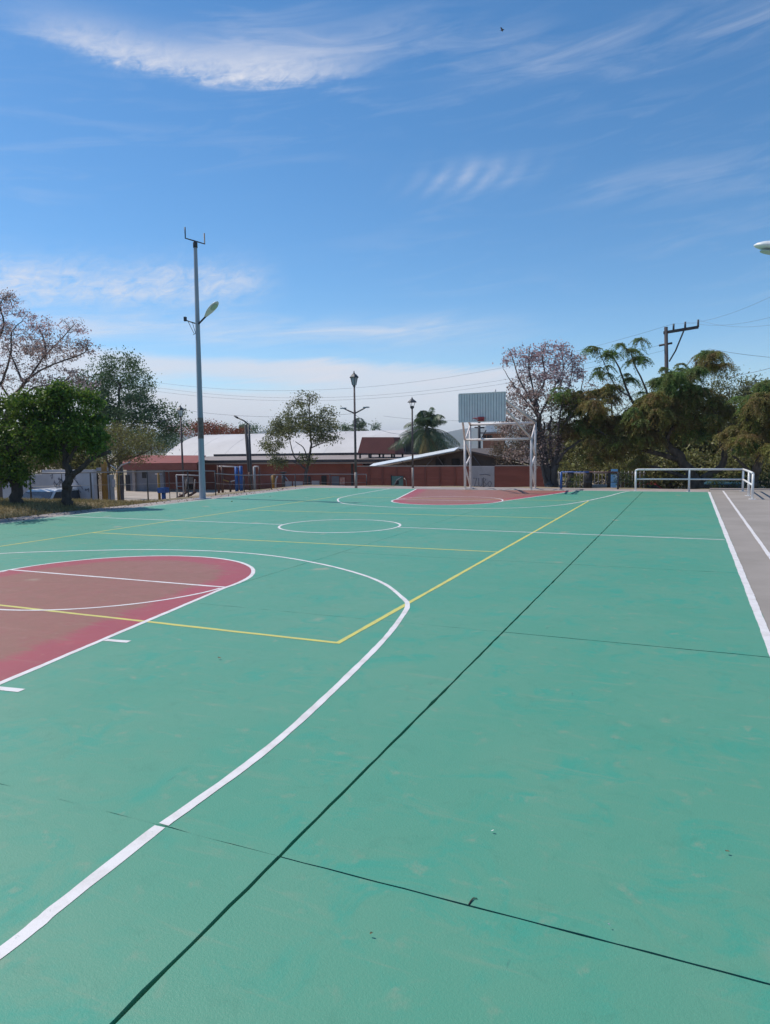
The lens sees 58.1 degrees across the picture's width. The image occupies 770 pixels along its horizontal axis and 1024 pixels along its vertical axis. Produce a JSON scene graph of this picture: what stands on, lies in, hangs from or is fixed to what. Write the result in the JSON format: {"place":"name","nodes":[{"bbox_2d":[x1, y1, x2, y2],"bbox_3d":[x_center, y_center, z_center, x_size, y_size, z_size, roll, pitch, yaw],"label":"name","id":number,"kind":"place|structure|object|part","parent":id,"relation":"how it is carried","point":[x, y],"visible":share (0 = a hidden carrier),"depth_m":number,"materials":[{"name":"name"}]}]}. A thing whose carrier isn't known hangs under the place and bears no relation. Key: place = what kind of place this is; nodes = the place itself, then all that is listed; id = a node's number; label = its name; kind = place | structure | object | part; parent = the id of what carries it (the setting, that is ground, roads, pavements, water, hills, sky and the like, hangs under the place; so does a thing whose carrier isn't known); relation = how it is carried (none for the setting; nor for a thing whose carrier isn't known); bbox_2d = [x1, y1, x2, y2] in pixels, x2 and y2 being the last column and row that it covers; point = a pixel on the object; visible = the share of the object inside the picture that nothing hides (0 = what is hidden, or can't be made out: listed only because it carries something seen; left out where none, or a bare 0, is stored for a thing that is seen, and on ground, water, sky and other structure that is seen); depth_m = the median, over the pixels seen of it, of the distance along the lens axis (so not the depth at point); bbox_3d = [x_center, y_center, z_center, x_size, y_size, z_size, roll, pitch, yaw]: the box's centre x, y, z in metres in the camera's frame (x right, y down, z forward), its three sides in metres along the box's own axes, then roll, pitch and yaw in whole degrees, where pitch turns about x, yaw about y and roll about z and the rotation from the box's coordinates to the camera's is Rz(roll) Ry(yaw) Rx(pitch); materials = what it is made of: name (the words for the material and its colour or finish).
{"place":"outdoors","nodes":[
{"label":"outdoors","id":0,"kind":"place"},
{"bbox_2d":[0,497,163,518],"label":"grass","id":1,"kind":"structure","parent":0,"point":[4,502],"depth_m":21.56,"materials":[{"name":"green plant"}]},
{"bbox_2d":[99,489,247,500],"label":"playground sand","id":2,"kind":"structure","parent":0,"point":[134,495],"depth_m":54.30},
{"bbox_2d":[20,424,556,453],"bbox_3d":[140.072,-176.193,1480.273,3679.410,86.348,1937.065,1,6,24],"label":"hills","id":3,"kind":"structure","parent":0,"point":[457,435],"depth_m":2028.67,"materials":[{"name":"green plant"}]},
{"bbox_2d":[166,430,447,465],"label":"assembly hall","id":4,"kind":"structure","parent":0,"point":[225,444],"depth_m":66.83,"materials":[{"name":"white metal"}]},
{"bbox_2d":[0,448,767,517],"bbox_3d":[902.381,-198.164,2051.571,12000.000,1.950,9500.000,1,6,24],"label":"ground","id":5,"kind":"structure","parent":0,"point":[115,488],"depth_m":30.01,"materials":[{"name":"brown soil"}]},
{"bbox_2d":[0,386,65,503],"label":"shade tree","id":6,"kind":"object","parent":5,"relation":"on","point":[14,475],"visible":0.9,"depth_m":21.34,"materials":[{"name":"green plant"}]},
{"bbox_2d":[2,470,97,499],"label":"white wall","id":7,"kind":"structure","parent":5,"relation":"on","point":[55,479],"depth_m":33.74,"materials":[{"name":"white paint"}]},
{"bbox_2d":[22,485,79,499],"bbox_3d":[-15.784,-0.263,32.351,2.120,1.792,4.425,0,5,14],"label":"parked car","id":8,"kind":"object","parent":5,"relation":"on","point":[54,493],"visible":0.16,"depth_m":31.94,"materials":[{"name":"white metal"}]},
{"bbox_3d":[-15.028,-0.699,31.916,0.093,0.447,1.130,0,5,14],"label":"side window","id":9,"kind":"part","parent":8,"relation":"part of","materials":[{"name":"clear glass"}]},
{"bbox_3d":[-14.774,-0.798,32.956,0.093,0.447,0.880,0,5,14],"label":"side window","id":10,"kind":"part","parent":8,"relation":"part of","materials":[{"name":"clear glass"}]},
{"bbox_2d":[0,287,105,496],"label":"blossom tree","id":11,"kind":"object","parent":5,"relation":"on","point":[40,348],"visible":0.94,"depth_m":31.31,"materials":[{"name":"pink plant"}]},
{"bbox_2d":[4,422,123,475],"bbox_3d":[-19.470,-2.699,39.984,11.206,5.860,5.501,1,6,24],"label":"roadside tree","id":12,"kind":"object","parent":5,"relation":"on","point":[77,461],"visible":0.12,"depth_m":38.42,"materials":[{"name":"green plant"}]},
{"bbox_2d":[13,379,116,505],"bbox_3d":[-10.031,-2.104,21.673,3.754,4.030,2.178,0,5,8],"label":"shade tree","id":13,"kind":"object","parent":5,"relation":"on","point":[92,438],"visible":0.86,"depth_m":21.20,"materials":[{"name":"green plant"}]},
{"bbox_2d":[96,462,114,500],"bbox_3d":[-13.447,-0.904,33.670,1.374,3.042,0.430,1,6,24],"label":"gateway","id":14,"kind":"object","parent":5,"relation":"on","point":[108,491],"visible":0.51,"depth_m":33.46,"materials":[{"name":"yellow paint"}]},
{"bbox_2d":[110,462,130,500],"bbox_3d":[-11.764,-1.075,30.955,1.183,2.345,0.140,1,6,24],"label":"exercise rig","id":15,"kind":"object","parent":5,"relation":"on","point":[118,489],"visible":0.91,"depth_m":30.97,"materials":[{"name":"yellow paint"}]},
{"bbox_2d":[54,345,196,500],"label":"roadside tree","id":16,"kind":"object","parent":5,"relation":"on","point":[118,413],"visible":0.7,"depth_m":43.14,"materials":[{"name":"green plant"}]},
{"bbox_2d":[96,420,171,482],"bbox_3d":[-13.005,-2.033,34.857,4.980,5.155,3.666,1,6,24],"label":"roadside tree","id":17,"kind":"object","parent":5,"relation":"on","point":[127,455],"visible":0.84,"depth_m":34.64,"materials":[{"name":"green plant"}]},
{"bbox_2d":[108,423,189,455],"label":"roadside tree","id":18,"kind":"object","parent":5,"relation":"on","point":[173,444],"visible":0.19,"depth_m":73.71,"materials":[{"name":"green plant"}]},
{"bbox_2d":[155,473,161,499],"bbox_3d":[-9.805,-1.019,30.099,0.353,1.349,0.110,1,6,24],"label":"exercise post","id":19,"kind":"object","parent":5,"relation":"on","point":[158,481],"visible":0.8,"depth_m":30.04,"materials":[{"name":"metal"}]},
{"bbox_2d":[157,487,168,498],"bbox_3d":[-9.590,-0.732,30.032,0.532,0.691,0.300,1,6,24],"label":"step machine","id":20,"kind":"object","parent":5,"relation":"on","point":[163,491],"visible":0.82,"depth_m":29.93,"materials":[{"name":"blue paint"}]},
{"bbox_2d":[122,455,205,490],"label":"house","id":21,"kind":"structure","parent":5,"relation":"on","point":[136,481],"depth_m":58.27,"materials":[{"name":"white paint"}]},
{"bbox_2d":[177,405,184,496],"bbox_3d":[-9.118,-2.668,31.171,0.348,4.256,0.302,1,6,24],"label":"street lamp","id":22,"kind":"object","parent":5,"relation":"on","point":[180,409],"visible":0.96,"depth_m":31.07,"materials":[{"name":"metal"}]},
{"bbox_2d":[176,479,187,497],"bbox_3d":[-8.925,-0.966,30.375,0.738,0.923,0.100,1,6,24],"label":"seesaw","id":23,"kind":"object","parent":5,"relation":"on","point":[185,492],"visible":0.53,"depth_m":30.26,"materials":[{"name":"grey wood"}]},
{"bbox_2d":[176,474,198,497],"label":"exercise bars","id":24,"kind":"object","parent":5,"relation":"on","point":[182,475],"visible":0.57,"depth_m":29.56,"materials":[{"name":"grey paint"}]},
{"bbox_2d":[186,479,196,496],"bbox_3d":[-8.509,-0.966,30.192,0.738,0.915,0.100,1,6,24],"label":"seesaw","id":25,"kind":"object","parent":5,"relation":"on","point":[193,493],"visible":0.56,"depth_m":30.07,"materials":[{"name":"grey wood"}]},
{"bbox_2d":[29,470,366,500],"bbox_3d":[-6.600,-1.237,28.863,1.924,1.291,15.035,4,7,42],"label":"pipe fence","id":26,"kind":"object","parent":5,"relation":"on","point":[118,484],"visible":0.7,"depth_m":26.41,"materials":[{"name":"metal"}]},
{"bbox_2d":[167,418,250,438],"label":"flame tree","id":27,"kind":"object","parent":5,"relation":"on","point":[214,430],"visible":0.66,"depth_m":96.67,"materials":[{"name":"brown plant"}]},
{"bbox_2d":[217,465,242,492],"bbox_3d":[-7.438,-1.477,33.291,1.456,1.533,0.170,1,6,24],"label":"pull up frame","id":28,"kind":"object","parent":5,"relation":"on","point":[235,480],"visible":0.81,"depth_m":33.16,"materials":[{"name":"brown paint"}]},
{"bbox_2d":[212,421,260,433],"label":"roadside tree","id":29,"kind":"object","parent":5,"relation":"on","point":[253,428],"visible":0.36,"depth_m":101.56,"materials":[{"name":"brown plant"}]},
{"bbox_2d":[234,416,252,489],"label":"street lamp","id":30,"kind":"object","parent":5,"relation":"on","point":[250,458],"visible":0.85,"depth_m":46.32,"materials":[{"name":"metal"}]},
{"bbox_2d":[244,425,249,483],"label":"leaning pole","id":31,"kind":"object","parent":5,"relation":"on","point":[246,444],"visible":0.53,"depth_m":47.52,"materials":[{"name":"grey wood"}]},
{"bbox_2d":[248,466,260,489],"bbox_3d":[-6.159,-1.571,32.719,0.643,1.210,0.120,1,6,24],"label":"parallel frame","id":32,"kind":"object","parent":5,"relation":"on","point":[254,479],"visible":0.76,"depth_m":32.66,"materials":[{"name":"grey paint"}]},
{"bbox_2d":[271,475,277,487],"bbox_3d":[-5.683,-1.543,35.802,0.407,0.823,0.200,1,6,24],"label":"leg press","id":33,"kind":"object","parent":5,"relation":"on","point":[274,479],"visible":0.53,"depth_m":35.75,"materials":[{"name":"yellow paint"}]},
{"bbox_2d":[280,472,288,486],"bbox_3d":[-5.128,-1.632,35.550,0.442,0.858,0.260,1,6,24],"label":"exercise machine","id":34,"kind":"object","parent":5,"relation":"on","point":[283,480],"visible":0.85,"depth_m":35.51,"materials":[{"name":"grey paint"}]},
{"bbox_2d":[165,452,424,489],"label":"porch building","id":35,"kind":"structure","parent":5,"relation":"on","point":[334,463],"depth_m":58.39,"materials":[{"name":"brown brick"}]},
{"bbox_2d":[332,476,338,485],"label":"door","id":36,"kind":"structure","parent":35,"relation":"in","point":[335,479],"depth_m":55.84,"materials":[{"name":"grey metal"}]},
{"bbox_2d":[358,437,404,458],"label":"roof cover","id":37,"kind":"object","parent":35,"relation":"on","point":[371,445],"visible":0.89,"depth_m":54.18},
{"bbox_2d":[256,390,344,484],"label":"open tree","id":38,"kind":"object","parent":5,"relation":"on","point":[280,428],"visible":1,"depth_m":40.78,"materials":[{"name":"green plant"}]},
{"bbox_2d":[0,486,708,522],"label":"concrete apron","id":39,"kind":"object","parent":5,"relation":"on","point":[265,491],"visible":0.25,"depth_m":27.03,"materials":[{"name":"grey concrete"}]},
{"bbox_2d":[0,488,329,522],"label":"leaf litter","id":40,"kind":"object","parent":39,"relation":"on","point":[156,502],"visible":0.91,"depth_m":23.70,"materials":[{"name":"brown plant"}]},
{"bbox_2d":[184,227,218,499],"bbox_3d":[-6.459,-5.161,24.582,0.851,9.481,1.492,-5,6,-36],"label":"street lamp","id":41,"kind":"object","parent":39,"relation":"on","point":[212,307],"visible":1,"depth_m":24.77,"materials":[{"name":"metal"}]},
{"bbox_2d":[340,371,368,487],"bbox_3d":[-1.319,-3.606,30.522,1.380,5.153,0.383,1,6,24],"label":"street lamp","id":42,"kind":"object","parent":39,"relation":"on","point":[354,377],"visible":0.96,"depth_m":30.46,"materials":[{"name":"metal"}]},
{"bbox_2d":[185,410,343,416],"bbox_3d":[-6.144,-4.897,33.834,11.832,0.721,0.013,3,6,35],"label":"power cable","id":43,"kind":"object","parent":42,"relation":"attached to","point":[264,416],"visible":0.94,"depth_m":33.72,"materials":[{"name":"black rubber"}]},
{"bbox_2d":[406,398,417,487],"bbox_3d":[1.181,-3.021,30.226,0.445,3.970,0.464,-3,6,-23],"label":"street lamp","id":44,"kind":"object","parent":39,"relation":"on","point":[411,400],"visible":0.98,"depth_m":30.16,"materials":[{"name":"metal"}]},
{"bbox_2d":[458,389,537,489],"bbox_3d":[4.170,-2.733,27.273,3.140,3.850,4.278,1,6,24],"label":"basketball goal","id":45,"kind":"object","parent":39,"relation":"on","point":[483,407],"visible":0.97,"depth_m":25.98,"materials":[{"name":"white metal"}]},
{"bbox_2d":[560,471,618,488],"bbox_3d":[8.234,-1.284,28.006,2.310,0.707,0.095,1,6,24],"label":"metal frame","id":46,"kind":"object","parent":39,"relation":"on","point":[617,472],"visible":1,"depth_m":27.94,"materials":[{"name":"blue paint"}]},
{"bbox_2d":[634,468,755,499],"bbox_3d":[10.348,-0.999,23.676,3.820,0.867,4.150,1,6,24],"label":"railing","id":47,"kind":"object","parent":39,"relation":"on","point":[742,479],"visible":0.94,"depth_m":25.14,"materials":[{"name":"grey metal"}]},
{"bbox_2d":[347,418,368,430],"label":"palm tree","id":48,"kind":"object","parent":5,"relation":"on","point":[361,424],"visible":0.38,"depth_m":101.23,"materials":[{"name":"green plant"}]},
{"bbox_2d":[336,418,380,431],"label":"roadside tree","id":49,"kind":"object","parent":5,"relation":"on","point":[346,427],"visible":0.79,"depth_m":99.04,"materials":[{"name":"green plant"}]},
{"bbox_2d":[387,407,460,454],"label":"palm tree","id":50,"kind":"object","parent":5,"relation":"on","point":[428,435],"visible":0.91,"depth_m":49.23,"materials":[{"name":"green plant"}]},
{"bbox_2d":[357,465,544,486],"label":"boundary wall","id":51,"kind":"structure","parent":5,"relation":"on","point":[502,476],"depth_m":40.37,"materials":[{"name":"brick"}]},
{"bbox_2d":[392,476,402,485],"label":"doorway","id":52,"kind":"structure","parent":51,"relation":"in","point":[394,478],"depth_m":41.66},
{"bbox_2d":[370,447,549,465],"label":"open shed","id":53,"kind":"structure","parent":5,"relation":"on","point":[451,457],"depth_m":44.37,"materials":[{"name":"white metal"}]},
{"bbox_2d":[436,459,443,465],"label":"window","id":54,"kind":"structure","parent":53,"relation":"in","point":[438,463],"depth_m":44.76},
{"bbox_2d":[452,459,459,465],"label":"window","id":55,"kind":"structure","parent":53,"relation":"in","point":[455,462],"depth_m":44.31,"materials":[{"name":"black glass"}]},
{"bbox_2d":[474,422,485,447],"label":"utility pole","id":56,"kind":"object","parent":5,"relation":"on","point":[479,435],"visible":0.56,"depth_m":67.51,"materials":[{"name":"grey wood"}]},
{"bbox_2d":[484,417,565,464],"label":"dry scrub","id":57,"kind":"object","parent":5,"relation":"on","point":[503,449],"visible":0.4,"depth_m":40.95,"materials":[{"name":"brown plant"}]},
{"bbox_2d":[492,339,592,486],"bbox_3d":[7.236,-4.398,31.918,4.472,6.997,3.368,4,7,43],"label":"blossom tree","id":58,"kind":"object","parent":5,"relation":"on","point":[549,474],"visible":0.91,"depth_m":31.80,"materials":[{"name":"pink plant"}]},
{"bbox_2d":[566,470,573,487],"bbox_3d":[8.225,-1.426,30.794,0.299,0.848,0.315,-6,7,-44],"label":"bollard post","id":59,"kind":"object","parent":5,"relation":"on","point":[569,475],"visible":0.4,"depth_m":30.69,"materials":[{"name":"black metal"}]},
{"bbox_2d":[568,474,583,487],"bbox_3d":[8.082,-1.306,29.527,0.800,0.857,0.976,-3,6,-27],"label":"weed plant","id":60,"kind":"object","parent":5,"relation":"on","point":[575,480],"visible":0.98,"depth_m":29.36,"materials":[{"name":"green plant"}]},
{"bbox_2d":[583,470,592,487],"bbox_3d":[8.930,-1.407,30.484,0.376,0.849,0.360,-1,5,1],"label":"bollard post","id":61,"kind":"object","parent":5,"relation":"on","point":[587,480],"visible":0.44,"depth_m":30.35,"materials":[{"name":"grey"}]},
{"bbox_2d":[558,471,645,487],"bbox_3d":[10.247,-1.119,33.205,4.196,1.682,0.076,1,6,24],"label":"bar fence","id":62,"kind":"object","parent":5,"relation":"on","point":[632,473],"visible":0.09,"depth_m":33.20,"materials":[{"name":"metal"}]},
{"bbox_2d":[607,470,610,487],"bbox_3d":[9.767,-1.387,30.119,0.217,0.846,0.233,-6,7,-44],"label":"bollard post","id":63,"kind":"object","parent":5,"relation":"on","point":[609,481],"visible":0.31,"depth_m":30.05,"materials":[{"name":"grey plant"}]},
{"bbox_2d":[580,370,643,458],"bbox_3d":[11.934,-3.900,36.817,3.775,7.358,2.310,1,6,24],"label":"roadside tree","id":64,"kind":"object","parent":5,"relation":"on","point":[610,382],"visible":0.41,"depth_m":36.61,"materials":[{"name":"green plant"}]},
{"bbox_2d":[610,469,617,487],"bbox_3d":[9.568,-1.310,28.936,0.319,0.960,0.110,1,6,24],"label":"sign panel","id":65,"kind":"object","parent":5,"relation":"on","point":[613,485],"visible":0.43,"depth_m":28.91,"materials":[{"name":"blue paint"}]},
{"bbox_2d":[611,468,631,487],"bbox_3d":[9.797,-1.388,28.728,0.862,0.891,0.860,1,6,24],"label":"weed plant","id":66,"kind":"object","parent":5,"relation":"on","point":[621,478],"visible":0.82,"depth_m":28.71,"materials":[{"name":"green plant"}]},
{"bbox_2d":[620,474,638,487],"bbox_3d":[10.109,-1.249,28.612,0.780,0.849,0.890,-1,5,-7],"label":"weed plant","id":67,"kind":"object","parent":5,"relation":"on","point":[629,481],"visible":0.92,"depth_m":28.63,"materials":[{"name":"green plant"}]},
{"bbox_2d":[518,419,749,470],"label":"roadside tree","id":68,"kind":"object","parent":5,"relation":"on","point":[624,461],"depth_m":58.16,"materials":[{"name":"brown plant"}]},
{"bbox_2d":[541,337,743,488],"bbox_3d":[11.026,-4.137,29.855,8.823,6.691,4.094,1,6,24],"label":"feathery tree","id":69,"kind":"object","parent":5,"relation":"on","point":[667,406],"visible":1,"depth_m":29.31,"materials":[{"name":"green plant"}]},
{"bbox_2d":[619,482,666,488],"bbox_3d":[13.431,-0.793,35.146,4.425,1.428,2.120,1,6,24],"label":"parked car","id":70,"kind":"object","parent":5,"relation":"on","point":[656,486],"visible":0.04,"depth_m":34.42,"materials":[{"name":"grey metal"}]},
{"bbox_3d":[13.276,-1.143,34.265,1.130,0.377,0.093,1,6,24],"label":"side window","id":71,"kind":"part","parent":70,"relation":"part of","materials":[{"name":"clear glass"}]},
{"bbox_2d":[637,470,653,487],"bbox_3d":[10.608,-1.258,28.320,0.735,0.884,0.819,1,6,24],"label":"weed plant","id":72,"kind":"object","parent":5,"relation":"on","point":[646,481],"visible":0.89,"depth_m":28.26,"materials":[{"name":"green plant"}]},
{"bbox_2d":[547,405,765,488],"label":"roadside tree","id":73,"kind":"object","parent":5,"relation":"on","point":[578,447],"visible":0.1,"depth_m":40.11,"materials":[{"name":"green plant"}]},
{"bbox_2d":[557,442,769,488],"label":"bush","id":74,"kind":"object","parent":5,"relation":"on","point":[694,461],"visible":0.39,"depth_m":34.22,"materials":[{"name":"green plant"}]},
{"bbox_2d":[659,319,698,488],"bbox_3d":[16.171,-5.363,38.429,2.021,10.213,0.266,1,6,24],"label":"utility pole","id":75,"kind":"object","parent":5,"relation":"on","point":[666,331],"visible":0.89,"depth_m":38.20,"materials":[{"name":"brown wood"}]},
{"bbox_2d":[149,345,658,397],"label":"power cable","id":76,"kind":"object","parent":75,"relation":"attached to","point":[383,394],"visible":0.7,"depth_m":43.46,"materials":[{"name":"black rubber"}]},
{"bbox_2d":[150,350,663,400],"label":"power cable","id":77,"kind":"object","parent":75,"relation":"attached to","point":[385,397],"visible":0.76,"depth_m":43.73,"materials":[{"name":"black rubber"}]},
{"bbox_2d":[149,325,667,390],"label":"power cable","id":78,"kind":"object","parent":75,"relation":"attached to","point":[401,383],"visible":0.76,"depth_m":43.63,"materials":[{"name":"black rubber"}]},
{"bbox_2d":[707,474,727,487],"bbox_3d":[13.066,-1.116,27.241,0.786,0.944,0.762,1,6,24],"label":"weed plant","id":79,"kind":"object","parent":5,"relation":"on","point":[716,482],"visible":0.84,"depth_m":27.18,"materials":[{"name":"green plant"}]},
{"bbox_2d":[686,481,758,488],"bbox_3d":[15.186,-0.717,32.734,4.425,1.428,2.120,1,5,16],"label":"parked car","id":80,"kind":"object","parent":5,"relation":"on","point":[708,485],"visible":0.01,"depth_m":31.88,"materials":[{"name":"teal metal"}]},
{"bbox_3d":[14.760,-1.073,31.950,1.130,0.377,0.093,1,5,16],"label":"side window","id":81,"kind":"part","parent":80,"relation":"part of","materials":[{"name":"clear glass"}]},
{"bbox_2d":[701,366,767,480],"bbox_3d":[18.504,-3.773,35.529,6.038,7.408,3.869,1,6,24],"label":"roadside tree","id":82,"kind":"object","parent":5,"relation":"on","point":[746,387],"visible":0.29,"depth_m":35.20,"materials":[{"name":"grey plant"}]},
{"bbox_2d":[710,488,769,489],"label":"kerb","id":83,"kind":"structure","parent":5,"relation":"on","point":[734,489],"depth_m":25.78,"materials":[{"name":"concrete"}]},
{"bbox_2d":[712,379,769,488],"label":"feathery tree","id":84,"kind":"object","parent":5,"relation":"on","point":[754,407],"visible":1,"depth_m":26.40,"materials":[{"name":"green plant"}]},
{"bbox_2d":[726,470,769,488],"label":"shrub","id":85,"kind":"object","parent":5,"relation":"on","point":[765,483],"visible":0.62,"depth_m":27.79,"materials":[{"name":"green plant"}]},
{"bbox_2d":[0,488,769,1023],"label":"court floor","id":86,"kind":"structure","parent":0,"point":[272,756],"depth_m":3.77,"materials":[{"name":"green paint"}]},
{"bbox_2d":[0,0,769,435],"label":"sky","id":87,"kind":"structure","parent":0,"point":[387,192],"materials":[{"name":"blue"}]},
{"bbox_2d":[481,425,503,448],"bbox_3d":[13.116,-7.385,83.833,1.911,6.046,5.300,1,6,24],"label":"house","id":88,"kind":"structure","parent":0,"point":[490,430],"depth_m":81.81,"materials":[{"name":"concrete"}]},
{"bbox_2d":[592,484,606,487],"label":"stone block","id":89,"kind":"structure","parent":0,"point":[598,486],"depth_m":31.13,"materials":[{"name":"concrete"}]},
{"bbox_2d":[709,490,769,630],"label":"pavement","id":90,"kind":"structure","parent":0,"point":[754,559],"depth_m":13.31,"materials":[{"name":"grey concrete"}]},
{"bbox_2d":[754,241,769,254],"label":"street lamp","id":91,"kind":"object","parent":90,"relation":"on","point":[763,247],"visible":1,"depth_m":10.26,"materials":[{"name":"white metal"}]}
]}

